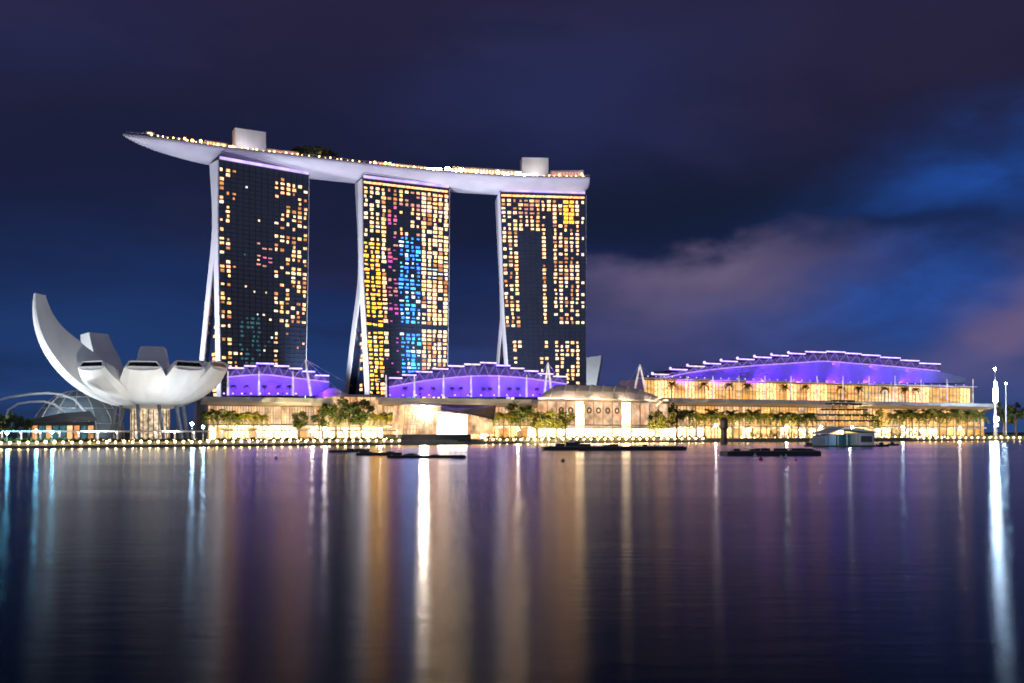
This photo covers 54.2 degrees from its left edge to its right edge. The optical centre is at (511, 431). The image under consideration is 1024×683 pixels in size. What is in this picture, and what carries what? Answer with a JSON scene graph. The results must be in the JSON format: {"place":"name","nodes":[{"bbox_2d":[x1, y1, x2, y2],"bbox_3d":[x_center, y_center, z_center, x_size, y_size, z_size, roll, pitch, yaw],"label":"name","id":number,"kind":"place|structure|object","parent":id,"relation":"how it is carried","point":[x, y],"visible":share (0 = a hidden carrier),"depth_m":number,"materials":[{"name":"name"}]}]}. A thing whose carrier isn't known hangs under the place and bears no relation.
{"place":"outdoors","nodes":[
{"label":"outdoors","id":0,"kind":"place"},
{"bbox_2d":[34,390,124,439],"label":"glass shell hall","id":1,"kind":"structure","parent":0,"point":[101,412],"depth_m":511.39,"materials":[{"name":"glass"}]},
{"bbox_2d":[0,392,85,410],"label":"arched beam","id":2,"kind":"structure","parent":1,"relation":"attached to","point":[51,393],"depth_m":504.53,"materials":[{"name":"grey metal"}]},
{"bbox_2d":[0,441,1023,682],"bbox_3d":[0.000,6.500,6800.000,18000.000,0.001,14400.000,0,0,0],"label":"water","id":3,"kind":"structure","parent":0,"point":[707,562],"depth_m":49.06,"materials":[{"name":"blue liquid"}]},
{"bbox_2d":[356,451,401,454],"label":"pontoon","id":4,"kind":"object","parent":3,"relation":"on","point":[372,453],"visible":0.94,"depth_m":277.51,"materials":[{"name":"concrete"}]},
{"bbox_2d":[387,453,465,457],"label":"pontoon","id":5,"kind":"object","parent":3,"relation":"on","point":[411,455],"visible":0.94,"depth_m":251.31,"materials":[{"name":"concrete"}]},
{"bbox_2d":[383,402,495,441],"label":"crystal pavilion","id":6,"kind":"structure","parent":3,"relation":"in","point":[422,421],"depth_m":530.15,"materials":[{"name":"glass"}]},
{"bbox_2d":[541,444,686,449],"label":"pontoon","id":7,"kind":"object","parent":3,"relation":"on","point":[588,447],"visible":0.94,"depth_m":357.69,"materials":[{"name":"concrete"}]},
{"bbox_2d":[720,417,727,442],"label":"mooring pile","id":8,"kind":"object","parent":3,"relation":"in","point":[723,425],"visible":0.93,"depth_m":583.27,"materials":[{"name":"paint"}]},
{"bbox_2d":[720,448,820,454],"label":"pontoon","id":9,"kind":"object","parent":3,"relation":"on","point":[779,451],"visible":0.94,"depth_m":278.73,"materials":[{"name":"concrete"}]},
{"bbox_2d":[804,427,876,446],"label":"floating boathouse","id":10,"kind":"object","parent":3,"relation":"on","point":[857,438],"visible":0.97,"depth_m":438.64,"materials":[{"name":"grey metal"}]},
{"bbox_2d":[0,432,1023,441],"bbox_3d":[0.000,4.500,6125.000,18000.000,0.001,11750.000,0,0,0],"label":"ground","id":11,"kind":"structure","parent":0,"point":[12,434],"depth_m":1800.38,"materials":[{"name":"grey concrete"}]},
{"bbox_2d":[0,411,13,438],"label":"broadleaf tree","id":12,"kind":"object","parent":11,"relation":"on","point":[6,423],"visible":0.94,"depth_m":454.76,"materials":[{"name":"green plant"}]},
{"bbox_2d":[8,413,25,437],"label":"broadleaf tree","id":13,"kind":"object","parent":11,"relation":"on","point":[13,418],"visible":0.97,"depth_m":453.69,"materials":[{"name":"green plant"}]},
{"bbox_2d":[18,415,34,438],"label":"broadleaf tree","id":14,"kind":"object","parent":11,"relation":"on","point":[28,424],"visible":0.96,"depth_m":453.73,"materials":[{"name":"green plant"}]},
{"bbox_2d":[25,411,96,441],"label":"waterside restaurant","id":15,"kind":"structure","parent":11,"relation":"on","point":[66,421],"depth_m":472.81,"materials":[{"name":"paint"}]},
{"bbox_2d":[1,400,64,430],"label":"arched beam","id":16,"kind":"structure","parent":15,"relation":"attached to","point":[41,401],"depth_m":487.58,"materials":[{"name":"grey metal"}]},
{"bbox_2d":[32,293,228,441],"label":"lotus museum","id":17,"kind":"structure","parent":11,"relation":"on","point":[150,387],"depth_m":459.56,"materials":[{"name":"white metal"}]},
{"bbox_2d":[197,411,219,439],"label":"palm tree","id":18,"kind":"object","parent":11,"relation":"on","point":[206,415],"visible":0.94,"depth_m":532.36,"materials":[{"name":"green plant"}]},
{"bbox_2d":[206,409,229,439],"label":"palm tree","id":19,"kind":"object","parent":11,"relation":"on","point":[217,413],"visible":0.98,"depth_m":533.83,"materials":[{"name":"green plant"}]},
{"bbox_2d":[216,410,240,438],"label":"palm tree","id":20,"kind":"object","parent":11,"relation":"on","point":[228,414],"visible":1,"depth_m":536.70,"materials":[{"name":"green plant"}]},
{"bbox_2d":[226,413,248,438],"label":"palm tree","id":21,"kind":"object","parent":11,"relation":"on","point":[234,418],"visible":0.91,"depth_m":539.17,"materials":[{"name":"green plant"}]},
{"bbox_2d":[191,156,308,437],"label":"hotel tower","id":22,"kind":"structure","parent":11,"relation":"on","point":[256,305],"depth_m":693.08,"materials":[{"name":"black glass"}]},
{"bbox_2d":[220,168,306,366],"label":"lit windows","id":23,"kind":"structure","parent":22,"relation":"in","point":[304,287],"depth_m":697.72,"materials":[{"name":"yellow glass"}]},
{"bbox_2d":[241,411,261,436],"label":"palm tree","id":24,"kind":"object","parent":11,"relation":"on","point":[256,414],"visible":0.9,"depth_m":541.74,"materials":[{"name":"green plant"}]},
{"bbox_2d":[197,397,332,439],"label":"shopping mall","id":25,"kind":"structure","parent":11,"relation":"on","point":[278,411],"depth_m":558.96,"materials":[{"name":"beige glass"}]},
{"bbox_2d":[227,363,328,395],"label":"violet roof","id":26,"kind":"structure","parent":25,"relation":"on","point":[255,377],"depth_m":577.24,"materials":[{"name":"purple"}]},
{"bbox_2d":[292,411,308,439],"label":"broadleaf tree","id":27,"kind":"object","parent":11,"relation":"on","point":[298,423],"visible":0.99,"depth_m":557.67,"materials":[{"name":"green plant"}]},
{"bbox_2d":[310,407,330,438],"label":"broadleaf tree","id":28,"kind":"object","parent":11,"relation":"on","point":[322,422],"visible":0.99,"depth_m":561.97,"materials":[{"name":"green plant"}]},
{"bbox_2d":[321,396,351,437],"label":"broadleaf tree","id":29,"kind":"object","parent":11,"relation":"on","point":[330,410],"visible":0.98,"depth_m":564.91,"materials":[{"name":"green plant"}]},
{"bbox_2d":[313,388,384,439],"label":"stone hall","id":30,"kind":"structure","parent":11,"relation":"on","point":[335,394],"depth_m":584.98,"materials":[{"name":"beige stone"}]},
{"bbox_2d":[291,359,349,395],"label":"frame mast","id":31,"kind":"object","parent":30,"relation":"on","point":[309,385],"visible":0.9,"depth_m":577.97,"materials":[{"name":"white metal"}]},
{"bbox_2d":[342,400,360,436],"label":"broadleaf tree","id":32,"kind":"object","parent":11,"relation":"on","point":[353,419],"visible":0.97,"depth_m":567.75,"materials":[{"name":"green plant"}]},
{"bbox_2d":[350,399,374,437],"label":"broadleaf tree","id":33,"kind":"object","parent":11,"relation":"on","point":[362,416],"visible":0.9,"depth_m":572.27,"materials":[{"name":"green plant"}]},
{"bbox_2d":[368,413,386,437],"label":"palm tree","id":34,"kind":"object","parent":11,"relation":"on","point":[376,417],"visible":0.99,"depth_m":570.04,"materials":[{"name":"green plant"}]},
{"bbox_2d":[344,175,449,397],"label":"hotel tower","id":35,"kind":"structure","parent":11,"relation":"on","point":[400,322],"depth_m":739.26,"materials":[{"name":"black glass"}]},
{"bbox_2d":[123,128,589,194],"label":"roof park","id":36,"kind":"structure","parent":35,"relation":"on","point":[354,172],"depth_m":726.93,"materials":[{"name":"silver metal"}]},
{"bbox_2d":[364,187,447,397],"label":"lit windows","id":37,"kind":"structure","parent":35,"relation":"in","point":[365,191],"depth_m":739.64,"materials":[{"name":"yellow glass"}]},
{"bbox_2d":[364,181,447,192],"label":"top floor window","id":38,"kind":"structure","parent":35,"relation":"in","point":[364,181],"depth_m":739.46,"materials":[{"name":"white"}]},
{"bbox_2d":[376,397,537,438],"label":"shopping mall","id":39,"kind":"structure","parent":11,"relation":"on","point":[388,404],"depth_m":611.83,"materials":[{"name":"beige stone"}]},
{"bbox_2d":[376,362,567,396],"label":"violet roof","id":40,"kind":"structure","parent":39,"relation":"on","point":[473,379],"depth_m":631.21,"materials":[{"name":"purple"}]},
{"bbox_2d":[542,362,561,392],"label":"frame mast","id":41,"kind":"object","parent":39,"relation":"on","point":[547,373],"visible":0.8,"depth_m":639.60,"materials":[{"name":"white metal"}]},
{"bbox_2d":[495,412,513,435],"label":"palm tree","id":42,"kind":"object","parent":11,"relation":"on","point":[506,415],"visible":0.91,"depth_m":603.98,"materials":[{"name":"green plant"}]},
{"bbox_2d":[0,438,1023,448],"bbox_3d":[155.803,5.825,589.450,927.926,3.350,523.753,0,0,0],"label":"sea wall","id":43,"kind":"structure","parent":11,"relation":"on","point":[15,445],"depth_m":501.41,"materials":[{"name":"concrete"}]},
{"bbox_2d":[505,399,532,437],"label":"broadleaf tree","id":44,"kind":"object","parent":11,"relation":"on","point":[520,413],"visible":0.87,"depth_m":611.06,"materials":[{"name":"green plant"}]},
{"bbox_2d":[527,409,549,439],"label":"broadleaf tree","id":45,"kind":"object","parent":11,"relation":"on","point":[536,423],"visible":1,"depth_m":549.07,"materials":[{"name":"green plant"}]},
{"bbox_2d":[535,408,556,439],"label":"broadleaf tree","id":46,"kind":"object","parent":11,"relation":"on","point":[549,424],"visible":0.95,"depth_m":549.97,"materials":[{"name":"green plant"}]},
{"bbox_2d":[549,410,566,439],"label":"broadleaf tree","id":47,"kind":"object","parent":11,"relation":"on","point":[562,414],"visible":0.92,"depth_m":553.75,"materials":[{"name":"green plant"}]},
{"bbox_2d":[557,410,576,439],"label":"broadleaf tree","id":48,"kind":"object","parent":11,"relation":"on","point":[570,417],"visible":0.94,"depth_m":554.71,"materials":[{"name":"green plant"}]},
{"bbox_2d":[586,356,602,384],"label":"vent tower","id":49,"kind":"structure","parent":11,"relation":"on","point":[593,367],"depth_m":900.00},
{"bbox_2d":[648,411,665,439],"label":"broadleaf tree","id":50,"kind":"object","parent":11,"relation":"on","point":[653,423],"visible":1,"depth_m":549.81,"materials":[{"name":"green plant"}]},
{"bbox_2d":[654,409,675,439],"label":"broadleaf tree","id":51,"kind":"object","parent":11,"relation":"on","point":[671,416],"visible":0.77,"depth_m":552.76,"materials":[{"name":"green plant"}]},
{"bbox_2d":[668,403,685,437],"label":"broadleaf tree","id":52,"kind":"object","parent":11,"relation":"on","point":[679,414],"visible":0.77,"depth_m":657.18,"materials":[{"name":"green plant"}]},
{"bbox_2d":[678,410,701,435],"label":"palm tree","id":53,"kind":"object","parent":11,"relation":"on","point":[689,414],"visible":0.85,"depth_m":662.42,"materials":[{"name":"green plant"}]},
{"bbox_2d":[702,409,719,437],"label":"palm tree","id":54,"kind":"object","parent":11,"relation":"on","point":[711,412],"visible":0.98,"depth_m":670.55,"materials":[{"name":"green plant"}]},
{"bbox_2d":[741,409,761,437],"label":"palm tree","id":55,"kind":"object","parent":11,"relation":"on","point":[754,413],"visible":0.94,"depth_m":684.48,"materials":[{"name":"green plant"}]},
{"bbox_2d":[767,413,787,437],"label":"palm tree","id":56,"kind":"object","parent":11,"relation":"on","point":[777,417],"visible":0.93,"depth_m":695.26,"materials":[{"name":"green plant"}]},
{"bbox_2d":[619,377,997,438],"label":"shopping mall","id":57,"kind":"structure","parent":11,"relation":"on","point":[768,397],"depth_m":729.10,"materials":[{"name":"beige stone"}]},
{"bbox_2d":[628,364,659,388],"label":"frame mast","id":58,"kind":"object","parent":57,"relation":"on","point":[640,369],"visible":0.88,"depth_m":671.39,"materials":[{"name":"white metal"}]},
{"bbox_2d":[675,381,683,397],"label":"terrace window","id":59,"kind":"structure","parent":57,"relation":"in","point":[678,383],"depth_m":691.78,"materials":[{"name":"yellow"}]},
{"bbox_2d":[685,381,694,397],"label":"terrace window","id":60,"kind":"structure","parent":57,"relation":"in","point":[689,382],"depth_m":695.67,"materials":[{"name":"yellow glass"}]},
{"bbox_2d":[695,381,704,397],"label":"terrace window","id":61,"kind":"structure","parent":57,"relation":"in","point":[696,383],"depth_m":698.91,"materials":[{"name":"yellow"}]},
{"bbox_2d":[705,382,714,398],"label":"terrace window","id":62,"kind":"structure","parent":57,"relation":"in","point":[710,383],"depth_m":702.50,"materials":[{"name":"yellow glass"}]},
{"bbox_2d":[716,382,724,398],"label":"terrace window","id":63,"kind":"structure","parent":57,"relation":"in","point":[721,393],"depth_m":706.63,"materials":[{"name":"yellow"}]},
{"bbox_2d":[736,383,745,398],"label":"terrace window","id":64,"kind":"structure","parent":57,"relation":"in","point":[744,391],"depth_m":714.26,"materials":[{"name":"orange"}]},
{"bbox_2d":[756,383,765,398],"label":"terrace window","id":65,"kind":"structure","parent":57,"relation":"in","point":[757,384],"depth_m":721.62,"materials":[{"name":"yellow glass"}]},
{"bbox_2d":[767,383,775,399],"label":"terrace window","id":66,"kind":"structure","parent":57,"relation":"in","point":[772,386],"depth_m":725.86,"materials":[{"name":"yellow glass"}]},
{"bbox_2d":[777,384,785,399],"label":"terrace window","id":67,"kind":"structure","parent":57,"relation":"in","point":[779,394],"depth_m":729.24,"materials":[{"name":"orange"}]},
{"bbox_2d":[632,351,965,384],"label":"violet roof","id":68,"kind":"structure","parent":57,"relation":"on","point":[827,366],"depth_m":766.38,"materials":[{"name":"purple"}]},
{"bbox_2d":[797,384,806,399],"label":"terrace window","id":69,"kind":"structure","parent":57,"relation":"in","point":[798,385],"depth_m":737.65,"materials":[{"name":"orange glass"}]},
{"bbox_2d":[818,385,826,400],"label":"terrace window","id":70,"kind":"structure","parent":57,"relation":"in","point":[823,387],"depth_m":746.53,"materials":[{"name":"yellow glass"}]},
{"bbox_2d":[828,385,836,400],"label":"terrace window","id":71,"kind":"structure","parent":57,"relation":"in","point":[833,387],"depth_m":750.19,"materials":[{"name":"yellow"}]},
{"bbox_2d":[814,400,879,421],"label":"tiered pavilion","id":72,"kind":"structure","parent":57,"relation":"on","point":[846,404],"depth_m":664.63,"materials":[{"name":"paint"}]},
{"bbox_2d":[848,385,857,400],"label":"terrace window","id":73,"kind":"structure","parent":57,"relation":"in","point":[850,388],"depth_m":758.10,"materials":[{"name":"yellow"}]},
{"bbox_2d":[854,408,862,425],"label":"window","id":74,"kind":"structure","parent":57,"relation":"in","point":[855,412],"depth_m":745.26,"materials":[{"name":"orange"}]},
{"bbox_2d":[868,386,877,400],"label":"terrace window","id":75,"kind":"structure","parent":57,"relation":"in","point":[874,388],"depth_m":767.98,"materials":[{"name":"yellow"}]},
{"bbox_2d":[889,387,897,401],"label":"terrace window","id":76,"kind":"structure","parent":57,"relation":"in","point":[891,396],"depth_m":775.89,"materials":[{"name":"yellow glass"}]},
{"bbox_2d":[919,387,928,401],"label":"terrace window","id":77,"kind":"structure","parent":57,"relation":"in","point":[925,390],"depth_m":790.81,"materials":[{"name":"yellow glass"}]},
{"bbox_2d":[930,388,938,402],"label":"terrace window","id":78,"kind":"structure","parent":57,"relation":"in","point":[935,390],"depth_m":795.46,"materials":[{"name":"orange"}]},
{"bbox_2d":[940,388,948,402],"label":"terrace window","id":79,"kind":"structure","parent":57,"relation":"in","point":[942,390],"depth_m":799.15,"materials":[{"name":"orange"}]},
{"bbox_2d":[950,388,959,402],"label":"terrace window","id":80,"kind":"structure","parent":57,"relation":"in","point":[952,390],"depth_m":804.24,"materials":[{"name":"orange glass"}]},
{"bbox_2d":[960,388,969,402],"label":"terrace window","id":81,"kind":"structure","parent":57,"relation":"in","point":[961,389],"depth_m":809.36,"materials":[{"name":"yellow glass"}]},
{"bbox_2d":[862,408,883,437],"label":"broadleaf tree","id":82,"kind":"object","parent":11,"relation":"on","point":[879,412],"visible":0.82,"depth_m":731.94,"materials":[{"name":"green plant"}]},
{"bbox_2d":[884,413,902,436],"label":"palm tree","id":83,"kind":"object","parent":11,"relation":"on","point":[892,417],"visible":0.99,"depth_m":738.87,"materials":[{"name":"green plant"}]},
{"bbox_2d":[891,409,910,435],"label":"palm tree","id":84,"kind":"object","parent":11,"relation":"on","point":[903,411],"visible":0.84,"depth_m":743.04,"materials":[{"name":"green plant"}]},
{"bbox_2d":[915,409,939,435],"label":"palm tree","id":85,"kind":"object","parent":11,"relation":"on","point":[927,411],"visible":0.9,"depth_m":754.12,"materials":[{"name":"green plant"}]},
{"bbox_2d":[929,408,951,435],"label":"palm tree","id":86,"kind":"object","parent":11,"relation":"on","point":[941,412],"visible":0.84,"depth_m":760.20,"materials":[{"name":"green plant"}]},
{"bbox_2d":[943,409,966,437],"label":"palm tree","id":87,"kind":"object","parent":11,"relation":"on","point":[957,411],"visible":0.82,"depth_m":765.31,"materials":[{"name":"green plant"}]},
{"bbox_2d":[956,409,979,437],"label":"palm tree","id":88,"kind":"object","parent":11,"relation":"on","point":[969,411],"visible":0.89,"depth_m":772.44,"materials":[{"name":"green plant"}]},
{"bbox_2d":[968,410,989,437],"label":"palm tree","id":89,"kind":"object","parent":11,"relation":"on","point":[983,415],"visible":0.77,"depth_m":778.27,"materials":[{"name":"green plant"}]},
{"bbox_2d":[993,400,1014,437],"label":"broadleaf tree","id":90,"kind":"object","parent":11,"relation":"on","point":[1003,416],"visible":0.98,"depth_m":799.41,"materials":[{"name":"green plant"}]},
{"bbox_2d":[1006,402,1023,437],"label":"palm tree","id":91,"kind":"object","parent":11,"relation":"on","point":[1018,415],"visible":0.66,"depth_m":808.90,"materials":[{"name":"green plant"}]},
{"bbox_2d":[0,0,1023,431],"label":"sky","id":92,"kind":"structure","parent":0,"point":[775,177],"materials":[{"name":"blue"}]},
{"bbox_2d":[493,189,585,399],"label":"hotel tower","id":93,"kind":"structure","parent":0,"point":[541,240],"depth_m":770.21,"materials":[{"name":"black glass"}]},
{"bbox_2d":[501,194,583,198],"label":"top floor window","id":94,"kind":"structure","parent":93,"relation":"in","point":[501,194],"depth_m":769.48,"materials":[{"name":"white"}]},
{"bbox_2d":[502,199,583,398],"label":"lit windows","id":95,"kind":"structure","parent":93,"relation":"in","point":[503,200],"depth_m":770.98,"materials":[{"name":"yellow glass"}]},
{"label":"promenade","id":96,"kind":"structure","parent":0,"visible":0},
{"bbox_2d":[0,437,108,442],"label":"hedge","id":97,"kind":"object","parent":96,"relation":"on","point":[30,439],"visible":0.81,"depth_m":407.78,"materials":[{"name":"green plant"}]},
{"bbox_2d":[1,430,213,442],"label":"pergola","id":98,"kind":"object","parent":96,"relation":"on","point":[79,431],"visible":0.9,"depth_m":423.07,"materials":[{"name":"white metal"}]},
{"bbox_2d":[112,437,206,441],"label":"hedge","id":99,"kind":"object","parent":96,"relation":"on","point":[148,439],"visible":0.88,"depth_m":434.06,"materials":[{"name":"green plant"}]},
{"bbox_2d":[213,437,320,440],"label":"hedge","id":100,"kind":"object","parent":96,"relation":"on","point":[271,439],"visible":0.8,"depth_m":466.28,"materials":[{"name":"green plant"}]},
{"bbox_2d":[221,429,397,438],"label":"pergola","id":101,"kind":"object","parent":96,"relation":"on","point":[292,430],"visible":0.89,"depth_m":483.53,"materials":[{"name":"white metal"}]},
{"bbox_2d":[323,436,399,440],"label":"hedge","id":102,"kind":"object","parent":96,"relation":"on","point":[349,439],"visible":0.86,"depth_m":495.62,"materials":[{"name":"green plant"}]},
{"bbox_2d":[483,435,560,439],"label":"hedge","id":103,"kind":"object","parent":96,"relation":"on","point":[503,437],"visible":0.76,"depth_m":562.54,"materials":[{"name":"green plant"}]},
{"bbox_2d":[538,384,668,438],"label":"theatre hall","id":104,"kind":"structure","parent":96,"relation":"on","point":[608,411],"depth_m":600.33,"materials":[{"name":"beige stone"}]},
{"bbox_2d":[563,435,706,438],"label":"hedge","id":105,"kind":"object","parent":96,"relation":"on","point":[626,437],"visible":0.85,"depth_m":611.51,"materials":[{"name":"green plant"}]},
{"bbox_2d":[744,430,817,437],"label":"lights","id":106,"kind":"object","parent":96,"relation":"on","point":[773,434],"visible":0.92,"depth_m":666.86,"materials":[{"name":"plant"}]},
{"bbox_2d":[875,429,921,437],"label":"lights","id":107,"kind":"object","parent":96,"relation":"on","point":[890,432],"visible":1,"depth_m":709.34,"materials":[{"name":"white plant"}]},
{"bbox_2d":[923,434,1023,437],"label":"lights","id":108,"kind":"object","parent":96,"relation":"on","point":[978,435],"visible":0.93,"depth_m":738.28,"materials":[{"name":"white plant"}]},
{"bbox_2d":[993,368,998,436],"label":"lamp mast","id":109,"kind":"object","parent":96,"relation":"on","point":[995,393],"visible":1,"depth_m":751.18,"materials":[{"name":"white metal"}]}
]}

